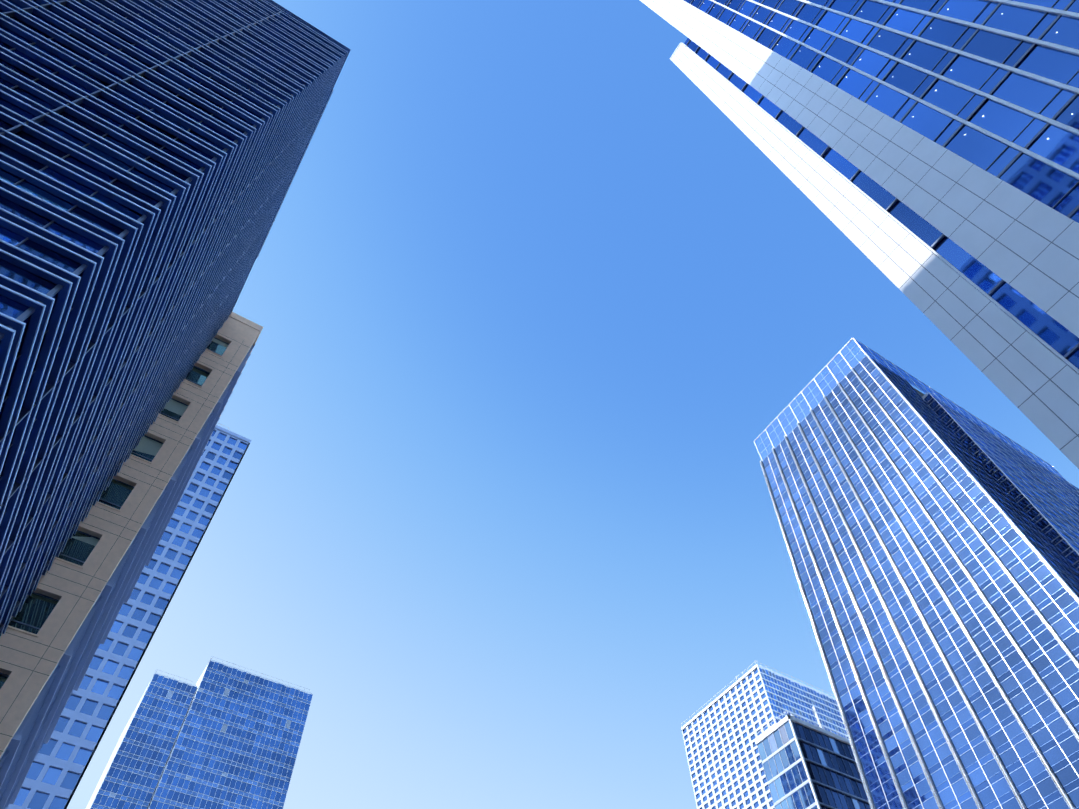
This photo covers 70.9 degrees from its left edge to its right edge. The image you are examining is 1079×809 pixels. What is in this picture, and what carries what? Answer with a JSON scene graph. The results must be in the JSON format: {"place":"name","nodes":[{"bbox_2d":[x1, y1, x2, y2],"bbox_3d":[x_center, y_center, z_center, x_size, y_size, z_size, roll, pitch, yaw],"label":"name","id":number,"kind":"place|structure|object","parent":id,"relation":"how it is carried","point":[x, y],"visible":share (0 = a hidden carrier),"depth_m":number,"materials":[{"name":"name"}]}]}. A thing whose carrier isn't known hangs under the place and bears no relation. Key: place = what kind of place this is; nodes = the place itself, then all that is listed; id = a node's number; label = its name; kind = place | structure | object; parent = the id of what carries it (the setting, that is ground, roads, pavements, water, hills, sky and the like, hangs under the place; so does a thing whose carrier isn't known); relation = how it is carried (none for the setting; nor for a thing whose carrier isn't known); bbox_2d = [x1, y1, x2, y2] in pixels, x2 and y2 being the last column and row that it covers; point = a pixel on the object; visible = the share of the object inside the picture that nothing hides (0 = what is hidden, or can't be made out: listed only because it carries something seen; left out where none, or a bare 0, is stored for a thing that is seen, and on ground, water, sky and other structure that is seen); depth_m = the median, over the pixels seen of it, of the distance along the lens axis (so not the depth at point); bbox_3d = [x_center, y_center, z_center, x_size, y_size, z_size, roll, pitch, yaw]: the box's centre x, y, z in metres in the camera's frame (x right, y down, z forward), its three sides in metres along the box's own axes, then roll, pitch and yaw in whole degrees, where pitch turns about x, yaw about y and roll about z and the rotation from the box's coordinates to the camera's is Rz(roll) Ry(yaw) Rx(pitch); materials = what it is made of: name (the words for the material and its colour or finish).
{"place":"outdoors","nodes":[
{"label":"outdoors","id":0,"kind":"place"},
{"bbox_2d":[86,656,312,808],"bbox_3d":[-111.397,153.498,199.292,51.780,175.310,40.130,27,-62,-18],"label":"skyscraper","id":1,"kind":"structure","parent":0,"point":[218,735],"depth_m":239.15,"materials":[{"name":"blue glass"}]},
{"bbox_2d":[67,0,1078,808],"label":"sky","id":2,"kind":"structure","parent":0,"point":[532,308],"materials":[{"name":"blue"}]},
{"bbox_2d":[681,660,847,808],"bbox_3d":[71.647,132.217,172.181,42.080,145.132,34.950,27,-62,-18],"label":"high-rise building","id":3,"kind":"structure","parent":0,"point":[720,732],"depth_m":210.95,"materials":[{"name":"clear glass"}]},
{"bbox_3d":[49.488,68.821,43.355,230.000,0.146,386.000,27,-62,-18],"label":"pavement","id":4,"kind":"structure","parent":0,"visible":0},
{"bbox_2d":[6,423,251,808],"bbox_3d":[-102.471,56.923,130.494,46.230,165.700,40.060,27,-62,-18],"label":"skyscraper","id":5,"kind":"structure","parent":4,"relation":"on","point":[59,766],"depth_m":139.38,"materials":[{"name":"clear glass"}]},
{"bbox_2d":[0,312,262,808],"bbox_3d":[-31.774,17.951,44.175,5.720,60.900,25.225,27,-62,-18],"label":"stone building","id":6,"kind":"structure","parent":4,"relation":"on","point":[58,629],"depth_m":44.15,"materials":[{"name":"beige stone"}]},
{"bbox_2d":[0,0,350,637],"bbox_3d":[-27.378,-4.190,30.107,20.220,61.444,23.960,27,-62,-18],"label":"skyscraper","id":7,"kind":"structure","parent":4,"relation":"on","point":[152,152],"depth_m":29.97,"materials":[{"name":"blue glass"}]},
{"bbox_2d":[755,706,870,808],"bbox_3d":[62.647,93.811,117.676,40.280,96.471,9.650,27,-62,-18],"label":"high-rise building","id":8,"kind":"structure","parent":4,"relation":"on","point":[806,765],"depth_m":139.62,"materials":[{"name":"blue glass"}]},
{"bbox_2d":[640,0,1078,468],"bbox_3d":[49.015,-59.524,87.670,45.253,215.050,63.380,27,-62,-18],"label":"skyscraper","id":9,"kind":"structure","parent":4,"relation":"on","point":[922,156],"depth_m":32.69,"materials":[{"name":"blue glass"}]},
{"bbox_2d":[754,338,1078,808],"bbox_3d":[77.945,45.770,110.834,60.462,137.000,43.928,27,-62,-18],"label":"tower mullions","id":10,"kind":"object","parent":4,"relation":"on","point":[931,537],"visible":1,"depth_m":107.10,"materials":[{"name":"glass"}]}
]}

